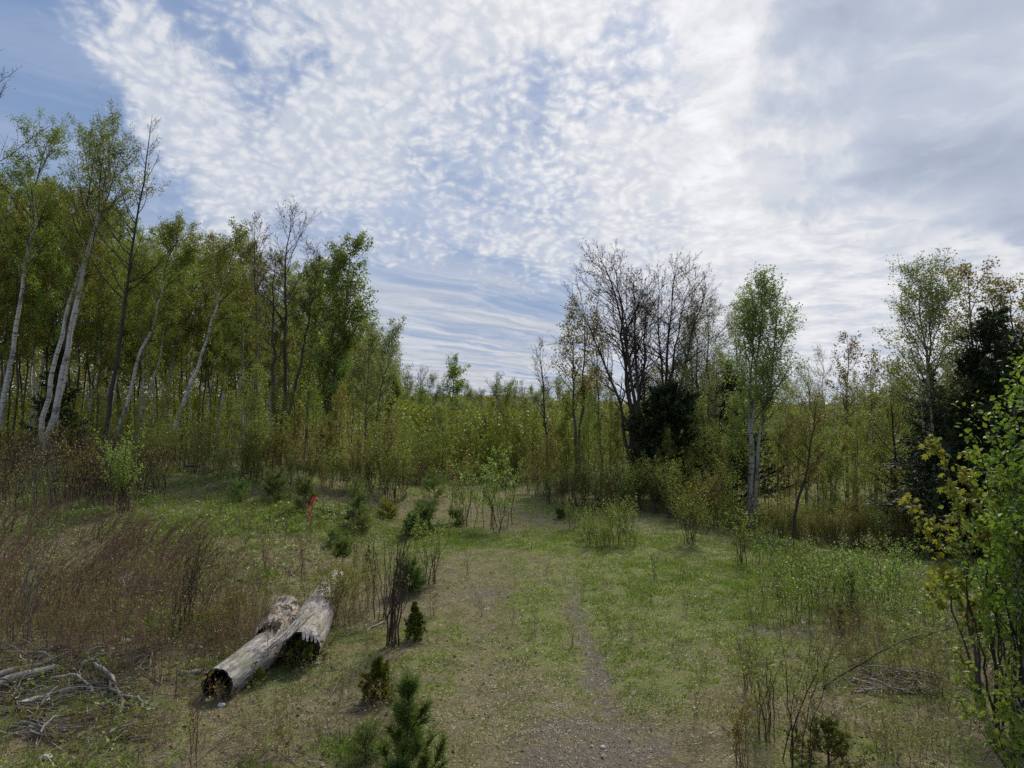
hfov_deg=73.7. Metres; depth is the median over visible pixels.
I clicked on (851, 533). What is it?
bush
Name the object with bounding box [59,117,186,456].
bare tree
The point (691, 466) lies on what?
sapling
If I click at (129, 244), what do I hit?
birch tree
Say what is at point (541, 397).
young tree
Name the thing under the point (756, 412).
birch tree
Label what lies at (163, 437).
sapling
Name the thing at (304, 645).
cedar sapling
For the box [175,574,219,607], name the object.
bramble
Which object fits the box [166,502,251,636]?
shrub
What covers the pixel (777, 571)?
herb plant
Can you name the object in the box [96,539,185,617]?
bramble
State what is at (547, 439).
sapling
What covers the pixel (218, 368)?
hardwood tree
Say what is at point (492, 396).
sapling
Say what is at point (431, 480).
spruce sapling
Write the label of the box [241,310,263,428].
hardwood tree
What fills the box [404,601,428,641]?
cedar sapling
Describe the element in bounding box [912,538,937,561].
herb plant
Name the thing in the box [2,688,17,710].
seedling
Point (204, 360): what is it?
hardwood tree
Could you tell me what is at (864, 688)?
brush heap
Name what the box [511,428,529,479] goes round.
sapling
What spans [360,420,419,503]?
bush
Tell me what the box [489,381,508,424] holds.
bare tree
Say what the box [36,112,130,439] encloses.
birch tree
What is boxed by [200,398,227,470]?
sapling
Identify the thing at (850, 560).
herb plant
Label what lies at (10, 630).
bramble
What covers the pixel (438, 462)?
bush
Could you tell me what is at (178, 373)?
hardwood tree
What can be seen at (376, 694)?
seedling
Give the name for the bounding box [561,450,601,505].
bush
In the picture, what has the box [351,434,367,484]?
sapling
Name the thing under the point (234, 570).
seedling
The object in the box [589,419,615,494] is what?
sapling
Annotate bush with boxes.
[69,414,94,453]
[82,410,121,446]
[102,414,133,455]
[135,411,169,467]
[141,432,160,464]
[154,427,182,468]
[157,443,166,467]
[160,399,209,471]
[172,413,214,473]
[210,445,231,475]
[214,446,235,476]
[221,417,271,481]
[234,431,262,481]
[237,400,289,479]
[237,440,266,482]
[257,417,284,475]
[258,411,304,482]
[279,439,301,484]
[287,414,337,479]
[300,452,323,478]
[313,449,334,491]
[317,440,348,487]
[333,435,380,490]
[339,459,356,493]
[346,424,396,493]
[353,456,377,491]
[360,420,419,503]
[361,417,409,492]
[390,448,423,497]
[394,428,438,486]
[403,421,449,482]
[428,444,449,480]
[433,454,448,477]
[443,435,472,476]
[459,462,474,483]
[470,427,498,475]
[471,459,481,482]
[488,454,501,480]
[495,458,507,480]
[499,435,531,483]
[505,458,517,483]
[518,446,557,496]
[519,456,539,491]
[537,465,558,503]
[549,470,574,504]
[549,471,569,502]
[549,473,564,499]
[557,459,585,505]
[558,496,580,528]
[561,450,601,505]
[567,473,584,506]
[570,450,613,508]
[572,461,599,505]
[576,519,588,534]
[579,493,619,537]
[581,510,602,545]
[581,518,605,548]
[587,507,613,544]
[590,483,606,505]
[592,470,614,505]
[594,446,631,505]
[599,498,641,546]
[600,470,622,508]
[601,521,620,549]
[603,496,636,542]
[610,447,650,510]
[612,494,637,533]
[615,461,645,511]
[616,449,652,508]
[622,458,648,509]
[627,525,641,544]
[635,457,669,511]
[640,463,675,513]
[651,474,675,512]
[654,455,684,517]
[657,454,698,517]
[663,481,687,516]
[663,491,688,525]
[679,487,697,524]
[685,475,720,524]
[687,459,728,525]
[691,499,726,532]
[693,470,739,527]
[694,508,713,538]
[708,487,736,527]
[717,505,738,532]
[725,495,745,526]
[728,500,752,530]
[730,506,749,531]
[733,485,763,518]
[735,512,775,548]
[738,512,753,530]
[753,488,795,538]
[755,495,777,529]
[760,504,773,532]
[766,497,795,538]
[780,495,807,539]
[782,496,812,536]
[785,501,813,536]
[794,506,816,542]
[803,506,824,542]
[804,503,832,545]
[810,590,863,640]
[817,666,850,693]
[818,581,861,632]
[819,593,876,643]
[820,496,856,548]
[821,514,831,539]
[821,515,848,547]
[822,517,831,541]
[831,620,865,658]
[834,629,900,671]
[835,607,888,660]
[837,514,863,547]
[840,590,898,640]
[842,520,860,546]
[844,492,878,545]
[845,505,868,545]
[848,639,870,677]
[851,500,884,548]
[852,648,879,673]
[858,495,898,547]
[860,611,879,634]
[869,617,903,642]
[871,491,910,548]
[872,517,884,544]
[877,533,889,551]
[877,648,914,685]
[883,505,923,552]
[883,623,959,691]
[888,490,937,553]
[895,619,920,656]
[896,642,947,680]
[900,655,941,692]
[909,622,952,658]
[915,581,974,633]
[917,629,971,706]
[938,639,989,687]
[940,600,966,635]
[966,640,1013,686]
[973,638,1017,685]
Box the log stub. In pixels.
[254,595,299,636]
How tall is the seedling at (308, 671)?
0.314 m
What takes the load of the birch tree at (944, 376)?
on the ground at (516, 752)
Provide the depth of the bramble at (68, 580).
9.51 m
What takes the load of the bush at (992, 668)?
on the ground at (516, 752)
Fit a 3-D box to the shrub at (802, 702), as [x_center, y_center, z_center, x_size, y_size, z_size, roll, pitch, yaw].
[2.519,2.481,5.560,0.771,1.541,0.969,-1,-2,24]
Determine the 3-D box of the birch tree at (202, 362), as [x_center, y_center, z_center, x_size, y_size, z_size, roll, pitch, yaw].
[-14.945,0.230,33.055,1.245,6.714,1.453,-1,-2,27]
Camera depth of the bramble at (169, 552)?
11.10 m
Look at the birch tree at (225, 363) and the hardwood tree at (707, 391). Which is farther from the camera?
the hardwood tree at (707, 391)
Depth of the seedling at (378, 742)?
5.82 m
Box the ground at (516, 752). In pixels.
[0,406,1023,767]
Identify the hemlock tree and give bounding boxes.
[861,306,1023,560]
[878,345,1023,560]
[880,364,955,536]
[924,319,1023,520]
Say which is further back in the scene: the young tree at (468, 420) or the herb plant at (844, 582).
the young tree at (468, 420)
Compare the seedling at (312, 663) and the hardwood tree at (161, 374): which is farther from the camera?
the hardwood tree at (161, 374)
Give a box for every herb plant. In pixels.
[739,562,797,625]
[751,536,771,564]
[751,542,771,558]
[753,532,796,572]
[753,548,795,592]
[754,557,778,589]
[757,575,774,591]
[759,579,790,624]
[773,533,817,571]
[775,549,803,592]
[775,566,815,624]
[776,563,833,621]
[778,536,818,566]
[779,542,836,579]
[785,561,839,608]
[786,545,861,597]
[797,553,832,602]
[799,550,859,592]
[801,538,821,566]
[807,545,835,586]
[812,580,840,614]
[818,558,848,602]
[819,562,873,596]
[824,559,864,602]
[824,595,850,614]
[830,544,847,563]
[831,559,910,621]
[837,535,875,583]
[839,536,882,571]
[839,551,891,585]
[842,571,880,621]
[845,528,897,567]
[847,561,894,603]
[854,545,921,605]
[854,559,879,580]
[863,559,897,609]
[871,540,909,586]
[877,559,901,591]
[883,531,921,572]
[887,542,914,564]
[887,549,916,593]
[889,567,928,591]
[890,537,913,562]
[894,583,923,625]
[898,586,937,624]
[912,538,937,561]
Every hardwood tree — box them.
[0,169,50,365]
[0,170,34,450]
[0,177,30,426]
[0,184,55,454]
[0,189,69,451]
[0,210,47,450]
[0,224,35,383]
[2,209,47,436]
[4,206,47,447]
[6,173,84,423]
[6,174,53,409]
[6,176,89,422]
[13,279,58,403]
[14,195,88,361]
[14,227,83,392]
[24,179,88,354]
[28,185,108,432]
[32,203,110,446]
[35,215,103,413]
[53,257,106,444]
[59,187,109,432]
[60,181,107,425]
[63,237,128,432]
[78,189,126,427]
[81,214,136,413]
[81,245,116,439]
[83,210,140,433]
[94,225,130,417]
[97,203,128,438]
[103,241,152,444]
[103,254,157,431]
[104,228,160,448]
[112,276,159,422]
[116,256,167,440]
[122,246,188,448]
[129,288,172,444]
[134,257,185,398]
[146,223,178,447]
[147,216,203,442]
[150,262,180,431]
[159,292,201,438]
[163,241,204,426]
[163,312,188,411]
[169,242,203,448]
[173,233,216,437]
[174,254,223,438]
[180,252,229,453]
[186,229,240,452]
[187,315,230,437]
[198,233,245,423]
[202,236,258,448]
[206,264,228,442]
[207,236,264,447]
[215,277,249,444]
[219,281,244,437]
[222,252,280,430]
[226,236,271,443]
[235,238,287,440]
[240,275,295,434]
[241,291,289,418]
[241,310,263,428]
[245,302,281,438]
[251,247,305,383]
[261,299,289,420]
[277,289,311,450]
[277,321,299,401]
[278,258,304,432]
[282,260,313,434]
[289,261,334,450]
[289,274,313,433]
[295,321,321,453]
[296,274,335,442]
[306,298,331,415]
[323,305,354,441]
[337,336,365,443]
[337,347,357,443]
[348,321,378,458]
[349,334,377,433]
[355,328,378,440]
[364,348,384,429]
[371,345,390,442]
[375,368,392,451]
[565,389,583,447]
[581,423,599,459]
[592,409,609,453]
[595,386,622,473]
[604,407,626,481]
[642,364,663,399]
[663,363,686,468]
[684,387,715,481]
[698,363,722,484]
[711,362,766,509]
[716,349,731,418]
[754,402,784,500]
[768,377,807,481]
[768,405,783,481]
[777,412,819,500]
[794,423,818,502]
[810,412,830,501]
[811,418,839,490]
[821,417,850,497]
[834,392,860,477]
[836,411,877,510]
[849,399,886,495]
[852,390,889,479]
[869,388,904,486]
[873,401,908,483]
[894,373,918,451]
[937,366,962,394]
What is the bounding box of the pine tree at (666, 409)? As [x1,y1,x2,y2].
[621,376,715,505]
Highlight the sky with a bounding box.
[0,0,1023,405]
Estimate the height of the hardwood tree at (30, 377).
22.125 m
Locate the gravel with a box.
[311,547,825,767]
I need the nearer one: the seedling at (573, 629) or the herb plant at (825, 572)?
the seedling at (573, 629)
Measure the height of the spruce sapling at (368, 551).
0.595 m
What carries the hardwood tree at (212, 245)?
on the ground at (516, 752)
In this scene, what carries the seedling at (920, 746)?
on the ground at (516, 752)
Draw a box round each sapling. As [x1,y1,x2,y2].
[67,393,83,430]
[83,375,108,453]
[112,401,123,424]
[123,413,134,446]
[129,401,146,452]
[142,417,158,446]
[155,370,186,460]
[156,418,170,453]
[175,402,189,447]
[184,396,205,448]
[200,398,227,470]
[210,373,241,461]
[223,368,261,458]
[224,474,251,500]
[225,398,241,463]
[228,361,274,476]
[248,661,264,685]
[260,465,292,501]
[262,380,289,468]
[266,424,273,465]
[273,634,331,671]
[280,388,310,458]
[289,411,310,467]
[292,472,322,508]
[300,386,329,474]
[311,382,338,463]
[320,380,354,480]
[321,411,340,467]
[324,527,343,547]
[329,534,354,564]
[339,713,383,766]
[341,530,350,540]
[342,487,374,525]
[343,476,369,505]
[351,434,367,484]
[354,512,373,533]
[358,655,397,702]
[362,544,378,569]
[367,402,383,478]
[370,665,455,767]
[373,497,400,519]
[379,409,407,490]
[390,553,429,593]
[393,423,414,487]
[398,418,419,464]
[398,506,426,536]
[403,420,417,474]
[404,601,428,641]
[406,498,442,531]
[416,427,430,477]
[420,465,448,499]
[421,408,434,462]
[447,505,465,525]
[456,402,472,461]
[460,401,482,467]
[468,412,484,467]
[477,409,495,473]
[482,395,495,445]
[490,424,508,478]
[495,407,515,479]
[506,423,524,476]
[509,390,537,479]
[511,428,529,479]
[524,418,538,475]
[530,406,544,464]
[538,432,558,484]
[540,434,560,496]
[548,417,569,475]
[551,403,578,478]
[553,423,579,474]
[554,505,566,518]
[555,390,578,484]
[571,440,588,499]
[576,390,605,493]
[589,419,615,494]
[603,406,624,493]
[611,410,628,486]
[651,447,666,499]
[654,425,682,509]
[677,443,698,497]
[683,394,722,513]
[685,453,700,508]
[700,416,732,517]
[706,437,731,518]
[716,393,755,521]
[734,451,748,507]
[760,430,783,511]
[765,428,802,509]
[773,418,802,506]
[783,715,875,767]
[790,411,827,513]
[798,441,832,520]
[812,425,846,532]
[818,425,863,524]
[824,473,837,517]
[830,601,846,627]
[843,466,868,535]
[843,569,861,608]
[857,455,874,513]
[870,481,887,532]
[879,467,903,524]
[892,449,911,495]
[897,432,1023,701]
[952,335,1023,731]
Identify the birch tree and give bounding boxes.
[0,106,75,431]
[21,187,94,451]
[36,98,170,460]
[55,193,132,457]
[60,278,101,453]
[82,253,152,451]
[83,263,127,451]
[91,320,132,439]
[102,225,159,425]
[103,219,161,439]
[111,209,214,454]
[132,227,178,444]
[132,248,203,453]
[135,278,177,450]
[156,269,203,452]
[160,287,200,448]
[173,216,254,462]
[177,245,219,451]
[191,324,220,428]
[198,318,223,452]
[202,288,246,455]
[213,291,254,454]
[218,317,247,456]
[228,279,271,454]
[238,305,269,450]
[244,283,287,457]
[262,321,298,453]
[274,330,295,436]
[285,350,307,443]
[318,291,343,434]
[323,316,369,458]
[345,315,408,459]
[383,367,403,452]
[585,321,615,475]
[619,289,665,407]
[668,330,701,495]
[671,284,746,476]
[676,365,696,449]
[677,314,714,495]
[683,326,710,484]
[698,352,729,497]
[698,367,716,424]
[700,299,766,498]
[705,348,737,509]
[722,392,746,497]
[729,391,760,448]
[746,364,768,461]
[767,384,795,512]
[776,369,799,510]
[789,345,843,491]
[799,372,825,517]
[806,394,834,524]
[822,391,842,505]
[832,368,869,512]
[860,374,887,515]
[874,406,894,523]
[887,364,912,487]
[901,401,919,488]
[920,356,958,394]
[938,348,966,396]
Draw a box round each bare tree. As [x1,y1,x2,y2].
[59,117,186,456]
[238,211,277,456]
[239,193,351,466]
[409,364,432,424]
[436,382,446,407]
[485,388,500,461]
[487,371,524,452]
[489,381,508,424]
[513,383,525,458]
[528,335,554,480]
[542,376,556,409]
[584,372,602,468]
[603,377,619,454]
[787,370,814,444]
[801,381,829,438]
[830,375,854,461]
[843,381,867,477]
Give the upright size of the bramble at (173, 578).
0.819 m
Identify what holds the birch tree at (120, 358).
on the ground at (516, 752)
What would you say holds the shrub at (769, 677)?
on the ground at (516, 752)
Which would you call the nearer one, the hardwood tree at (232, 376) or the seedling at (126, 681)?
the seedling at (126, 681)
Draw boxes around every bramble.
[0,417,64,460]
[0,422,49,472]
[0,428,68,493]
[0,438,66,510]
[0,439,39,469]
[0,447,67,498]
[0,467,27,509]
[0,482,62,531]
[0,485,21,535]
[0,521,64,579]
[0,540,56,599]
[0,541,66,615]
[0,542,55,624]
[0,547,28,582]
[0,553,61,627]
[0,559,51,646]
[0,560,42,631]
[0,571,35,630]
[0,589,56,657]
[0,603,20,650]
[1,425,41,471]
[1,537,27,578]
[3,485,93,541]
[4,522,68,562]
[6,521,72,562]
[6,558,100,626]
[8,421,85,474]
[9,424,67,469]
[10,526,74,560]
[14,600,68,643]
[17,561,62,606]
[24,415,110,482]
[24,523,68,549]
[24,524,150,606]
[26,444,92,489]
[26,542,130,610]
[26,558,82,598]
[27,428,100,506]
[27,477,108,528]
[28,494,69,527]
[32,559,108,609]
[32,598,111,665]
[38,557,98,604]
[39,442,119,511]
[40,531,160,611]
[43,418,92,462]
[43,436,127,501]
[44,459,87,498]
[52,608,101,671]
[54,419,100,457]
[55,587,152,684]
[56,553,150,620]
[57,526,135,591]
[58,556,153,615]
[62,514,113,553]
[64,427,140,484]
[64,511,92,532]
[64,571,117,617]
[65,450,130,507]
[67,447,127,490]
[67,579,159,686]
[72,440,134,487]
[76,435,160,489]
[78,440,135,489]
[79,493,141,542]
[81,425,153,482]
[83,436,181,501]
[83,567,139,628]
[86,518,152,566]
[87,423,139,455]
[88,495,138,539]
[91,518,168,569]
[91,588,178,692]
[92,427,168,491]
[92,518,153,570]
[95,546,144,582]
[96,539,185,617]
[99,502,162,545]
[103,529,184,605]
[104,471,157,511]
[104,525,153,555]
[105,504,158,549]
[106,438,173,496]
[107,512,182,570]
[111,507,182,555]
[111,536,201,612]
[113,435,165,470]
[116,567,204,651]
[117,434,179,497]
[120,605,197,660]
[123,547,177,610]
[124,508,157,545]
[124,571,187,627]
[127,563,230,698]
[135,563,188,646]
[136,517,236,586]
[138,507,210,557]
[139,549,213,606]
[142,533,198,573]
[149,522,234,578]
[151,497,218,552]
[152,511,244,563]
[155,556,195,593]
[161,512,238,566]
[170,571,225,626]
[174,544,241,586]
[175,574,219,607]
[184,600,251,668]
[185,571,267,639]
[186,531,243,615]
[192,559,263,622]
[194,605,253,657]
[195,542,283,633]
[195,587,241,627]
[201,582,256,655]
[206,533,267,605]
[210,578,286,657]
[212,579,305,676]
[214,585,302,648]
[220,584,258,618]
[244,575,297,628]
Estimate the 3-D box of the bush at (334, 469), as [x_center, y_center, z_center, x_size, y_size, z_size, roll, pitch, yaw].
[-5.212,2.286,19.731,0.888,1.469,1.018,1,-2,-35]
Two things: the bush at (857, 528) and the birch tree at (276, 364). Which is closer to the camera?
the bush at (857, 528)
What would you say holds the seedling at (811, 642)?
on the ground at (516, 752)
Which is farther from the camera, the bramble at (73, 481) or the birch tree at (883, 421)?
the birch tree at (883, 421)
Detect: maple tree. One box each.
[440,352,470,459]
[549,285,620,484]
[816,331,869,497]
[847,348,905,500]
[936,255,1018,396]
[974,272,1023,420]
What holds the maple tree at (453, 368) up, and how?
on the ground at (516, 752)
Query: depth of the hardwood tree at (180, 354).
51.76 m
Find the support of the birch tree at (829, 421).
on the ground at (516, 752)
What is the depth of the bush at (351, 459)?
20.13 m
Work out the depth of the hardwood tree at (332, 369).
39.24 m
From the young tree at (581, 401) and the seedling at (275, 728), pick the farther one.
the young tree at (581, 401)
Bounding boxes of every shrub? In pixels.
[11,494,76,643]
[12,424,71,517]
[90,425,144,511]
[125,697,152,764]
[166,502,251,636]
[174,642,221,767]
[198,581,260,636]
[284,547,374,625]
[312,544,396,612]
[354,493,409,620]
[385,516,424,648]
[405,514,460,585]
[433,436,480,520]
[446,444,522,532]
[603,502,613,526]
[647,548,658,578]
[667,473,715,544]
[707,685,764,767]
[715,500,764,564]
[723,621,760,691]
[725,614,794,741]
[771,583,872,767]
[937,453,1023,731]
[950,641,1023,767]
[959,394,1023,757]
[971,464,1023,633]
[981,377,1023,636]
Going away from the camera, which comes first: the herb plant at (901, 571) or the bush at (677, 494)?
the herb plant at (901, 571)
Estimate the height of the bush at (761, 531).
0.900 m
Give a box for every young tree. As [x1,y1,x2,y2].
[363,354,399,438]
[370,325,415,437]
[374,361,403,452]
[396,368,419,413]
[401,389,413,427]
[404,393,427,432]
[410,384,437,455]
[420,371,445,453]
[425,401,450,468]
[428,403,456,481]
[441,393,468,471]
[454,403,476,465]
[458,380,479,436]
[463,387,477,431]
[470,387,489,442]
[479,398,501,471]
[486,382,505,408]
[487,382,522,461]
[501,377,523,442]
[507,398,524,454]
[525,385,539,429]
[527,390,540,412]
[528,388,548,450]
[533,387,552,447]
[536,384,553,408]
[539,397,559,456]
[547,374,570,450]
[560,371,588,436]
[560,386,576,421]
[564,376,596,453]
[570,392,596,464]
[571,363,613,465]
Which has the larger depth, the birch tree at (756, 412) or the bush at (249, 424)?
the birch tree at (756, 412)
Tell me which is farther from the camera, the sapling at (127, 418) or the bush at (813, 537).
the sapling at (127, 418)
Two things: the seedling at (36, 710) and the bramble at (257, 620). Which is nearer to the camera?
the seedling at (36, 710)
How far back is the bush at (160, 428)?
23.83 m
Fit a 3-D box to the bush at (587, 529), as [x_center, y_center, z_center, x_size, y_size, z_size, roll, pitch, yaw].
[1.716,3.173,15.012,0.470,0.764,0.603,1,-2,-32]
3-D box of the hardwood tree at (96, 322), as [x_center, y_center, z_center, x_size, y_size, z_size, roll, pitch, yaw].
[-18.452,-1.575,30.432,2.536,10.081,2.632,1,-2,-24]
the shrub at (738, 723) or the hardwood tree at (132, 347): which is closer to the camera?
the shrub at (738, 723)
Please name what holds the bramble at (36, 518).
on the ground at (516, 752)
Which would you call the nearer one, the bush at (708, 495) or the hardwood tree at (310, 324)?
the bush at (708, 495)
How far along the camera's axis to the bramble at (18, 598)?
8.80 m
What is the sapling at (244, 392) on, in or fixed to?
on the ground at (516, 752)
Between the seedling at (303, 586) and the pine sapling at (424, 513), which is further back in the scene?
the pine sapling at (424, 513)
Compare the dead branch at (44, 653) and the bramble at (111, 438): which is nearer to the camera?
the dead branch at (44, 653)
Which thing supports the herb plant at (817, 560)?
on the ground at (516, 752)
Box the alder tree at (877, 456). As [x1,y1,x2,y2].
[846,356,938,496]
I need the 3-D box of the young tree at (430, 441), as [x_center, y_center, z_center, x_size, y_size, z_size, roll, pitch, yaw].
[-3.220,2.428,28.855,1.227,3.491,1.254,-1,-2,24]
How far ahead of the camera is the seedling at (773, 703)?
6.52 m
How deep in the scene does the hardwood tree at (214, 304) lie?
39.82 m
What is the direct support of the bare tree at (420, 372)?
on the ground at (516, 752)
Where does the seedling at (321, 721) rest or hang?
on the ground at (516, 752)
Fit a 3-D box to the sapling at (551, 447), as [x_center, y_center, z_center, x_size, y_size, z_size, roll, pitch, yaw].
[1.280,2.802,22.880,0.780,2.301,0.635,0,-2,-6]
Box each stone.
[39,753,52,759]
[217,703,225,706]
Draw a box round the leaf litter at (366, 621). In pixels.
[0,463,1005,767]
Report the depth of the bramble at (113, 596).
9.18 m
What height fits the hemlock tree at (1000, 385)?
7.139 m
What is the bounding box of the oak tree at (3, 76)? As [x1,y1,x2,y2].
[0,48,52,209]
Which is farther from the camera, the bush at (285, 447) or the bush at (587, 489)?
the bush at (587, 489)
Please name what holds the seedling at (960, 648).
on the ground at (516, 752)
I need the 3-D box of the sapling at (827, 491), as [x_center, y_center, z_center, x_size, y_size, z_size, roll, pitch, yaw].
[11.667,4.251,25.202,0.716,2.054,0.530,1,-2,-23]
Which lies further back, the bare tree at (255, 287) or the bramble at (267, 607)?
the bare tree at (255, 287)
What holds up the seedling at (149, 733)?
on the ground at (516, 752)
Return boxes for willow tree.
[538,238,684,492]
[614,243,738,470]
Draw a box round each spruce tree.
[19,341,90,455]
[322,420,343,467]
[674,360,798,510]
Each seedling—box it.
[0,647,37,669]
[0,711,25,751]
[2,633,38,666]
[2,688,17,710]
[4,655,25,680]
[9,698,29,719]
[11,655,44,693]
[13,661,34,684]
[18,738,46,765]
[20,704,45,720]
[42,712,66,749]
[50,676,70,693]
[51,651,72,679]
[53,713,90,749]
[56,695,98,730]
[59,731,99,764]
[73,694,98,724]
[73,740,105,767]
[77,702,108,736]
[81,660,103,680]
[93,699,121,748]
[96,700,122,723]
[104,719,132,754]
[112,693,153,735]
[113,671,143,699]
[133,720,160,749]
[140,654,161,669]
[143,608,172,633]
[147,690,180,736]
[153,730,173,747]
[168,628,190,651]
[171,734,194,760]
[175,692,197,715]
[190,640,223,680]
[191,716,214,748]
[208,671,230,705]
[215,487,228,516]
[217,678,231,696]
[224,692,241,708]
[228,547,245,601]
[230,679,264,717]
[231,722,256,749]
[234,512,250,560]
[235,741,253,760]
[242,493,255,531]
[251,716,290,757]
[256,685,296,729]
[257,705,292,758]
[259,518,270,555]
[259,535,266,569]
[263,543,274,576]
[270,719,297,761]
[279,505,292,539]
[281,637,298,672]
[284,681,306,707]
[286,545,299,586]
[291,648,316,669]
[296,534,308,579]
[296,660,316,681]
[301,568,309,600]
[302,492,314,526]
[305,653,328,683]
[306,510,314,544]
[311,704,335,742]
[313,700,350,744]
[327,698,354,733]
[328,644,368,688]
[331,601,349,627]
[332,677,349,707]
[334,595,358,619]
[346,601,371,628]
[348,693,391,746]
[349,505,360,539]
[349,525,361,565]
[351,719,386,759]
[353,537,357,581]
[354,663,385,702]
[355,530,375,586]
[357,537,372,578]
[358,706,392,743]
[365,620,391,650]
[366,727,392,767]
[367,673,387,712]
[372,640,399,669]
[372,726,390,761]
[376,675,398,724]
[425,580,439,616]
[461,550,472,574]
[473,589,486,614]
[509,603,516,625]
[526,600,538,633]
[565,616,578,643]
[605,606,613,636]
[627,610,636,636]
[678,585,690,614]
[679,729,707,760]
[684,647,716,674]
[686,677,713,717]
[719,638,756,665]
[720,691,783,737]
[730,643,766,678]
[730,648,774,673]
[742,712,773,761]
[744,691,766,724]
[748,604,760,628]
[751,673,775,722]
[763,683,783,721]
[783,695,807,737]
[785,678,828,723]
[797,626,833,653]
[802,627,851,659]
[807,651,837,679]
[818,651,852,683]
[824,673,839,703]
[824,704,854,767]
[828,696,858,733]
[834,631,894,671]
[839,646,853,664]
[851,695,875,725]
[859,707,917,767]
[862,703,914,761]
[870,692,904,730]
[871,702,902,743]
[872,677,911,702]
[872,718,899,759]
[879,643,897,680]
[881,669,910,695]
[884,671,920,715]
[887,637,909,671]
[892,716,941,767]
[903,672,930,700]
[903,685,953,715]
[916,727,953,754]
[920,678,945,702]
[920,684,944,713]
[927,709,970,765]
[929,716,948,744]
[931,629,943,650]
[938,618,982,653]
[944,692,976,735]
[946,636,982,671]
[954,634,980,663]
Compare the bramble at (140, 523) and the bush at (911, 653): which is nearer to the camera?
the bush at (911, 653)
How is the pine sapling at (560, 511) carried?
on the ground at (516, 752)
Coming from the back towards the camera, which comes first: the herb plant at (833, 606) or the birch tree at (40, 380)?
the birch tree at (40, 380)
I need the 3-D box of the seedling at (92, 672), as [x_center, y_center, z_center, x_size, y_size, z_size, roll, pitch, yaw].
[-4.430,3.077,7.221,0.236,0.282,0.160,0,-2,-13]
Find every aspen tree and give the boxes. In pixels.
[286,253,330,461]
[297,231,381,468]
[708,261,815,528]
[871,243,976,549]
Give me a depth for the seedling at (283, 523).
13.94 m
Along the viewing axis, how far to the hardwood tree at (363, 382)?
29.40 m
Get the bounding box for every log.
[201,628,283,700]
[266,570,345,666]
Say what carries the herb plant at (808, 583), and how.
on the ground at (516, 752)
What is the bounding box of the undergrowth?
[0,385,992,513]
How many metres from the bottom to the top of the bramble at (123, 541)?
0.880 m
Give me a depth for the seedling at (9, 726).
5.96 m
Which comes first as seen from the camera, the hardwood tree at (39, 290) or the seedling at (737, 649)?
the seedling at (737, 649)
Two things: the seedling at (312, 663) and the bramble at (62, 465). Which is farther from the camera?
the bramble at (62, 465)
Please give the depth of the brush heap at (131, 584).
10.39 m
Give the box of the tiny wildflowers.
[284,542,941,766]
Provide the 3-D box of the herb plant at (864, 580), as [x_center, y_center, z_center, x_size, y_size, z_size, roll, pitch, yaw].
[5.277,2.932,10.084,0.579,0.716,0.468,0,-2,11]
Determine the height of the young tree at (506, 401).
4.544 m
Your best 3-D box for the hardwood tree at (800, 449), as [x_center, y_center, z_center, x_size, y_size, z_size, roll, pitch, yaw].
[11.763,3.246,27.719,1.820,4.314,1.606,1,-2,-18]
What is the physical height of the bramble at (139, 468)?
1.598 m
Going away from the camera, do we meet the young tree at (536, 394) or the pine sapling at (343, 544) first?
the pine sapling at (343, 544)
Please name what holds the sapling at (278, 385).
on the ground at (516, 752)
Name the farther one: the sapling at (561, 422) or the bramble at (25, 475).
the sapling at (561, 422)
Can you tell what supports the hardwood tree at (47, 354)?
on the ground at (516, 752)
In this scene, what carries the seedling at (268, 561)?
on the ground at (516, 752)
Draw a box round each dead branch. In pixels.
[0,662,45,677]
[0,664,59,688]
[9,721,76,740]
[15,687,74,705]
[25,651,78,665]
[49,673,96,693]
[72,654,101,680]
[83,693,136,721]
[91,661,120,691]
[102,672,124,723]
[118,694,153,707]
[136,645,177,664]
[180,669,200,674]
[319,508,356,519]
[367,621,386,630]
[822,626,956,687]
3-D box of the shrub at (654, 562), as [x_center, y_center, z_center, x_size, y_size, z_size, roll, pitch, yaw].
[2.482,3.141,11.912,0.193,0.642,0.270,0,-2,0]
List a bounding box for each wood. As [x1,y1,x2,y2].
[0,318,951,460]
[10,391,906,416]
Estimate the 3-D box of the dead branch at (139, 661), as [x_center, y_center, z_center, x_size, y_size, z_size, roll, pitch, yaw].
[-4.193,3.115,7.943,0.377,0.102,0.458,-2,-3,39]
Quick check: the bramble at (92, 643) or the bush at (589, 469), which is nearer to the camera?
the bramble at (92, 643)
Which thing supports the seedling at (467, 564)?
on the ground at (516, 752)
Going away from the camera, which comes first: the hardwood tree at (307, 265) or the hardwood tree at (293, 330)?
the hardwood tree at (293, 330)
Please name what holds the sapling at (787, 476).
on the ground at (516, 752)
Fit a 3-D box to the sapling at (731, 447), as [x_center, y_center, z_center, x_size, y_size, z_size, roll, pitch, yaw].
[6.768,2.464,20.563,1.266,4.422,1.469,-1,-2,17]
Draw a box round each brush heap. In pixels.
[0,638,178,745]
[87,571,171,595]
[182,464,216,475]
[833,661,946,695]
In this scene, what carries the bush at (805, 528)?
on the ground at (516, 752)
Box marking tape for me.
[308,497,317,514]
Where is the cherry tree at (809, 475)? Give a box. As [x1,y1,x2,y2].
[779,386,837,543]
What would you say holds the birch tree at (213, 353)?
on the ground at (516, 752)
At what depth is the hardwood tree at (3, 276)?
29.95 m
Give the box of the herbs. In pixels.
[0,459,1023,767]

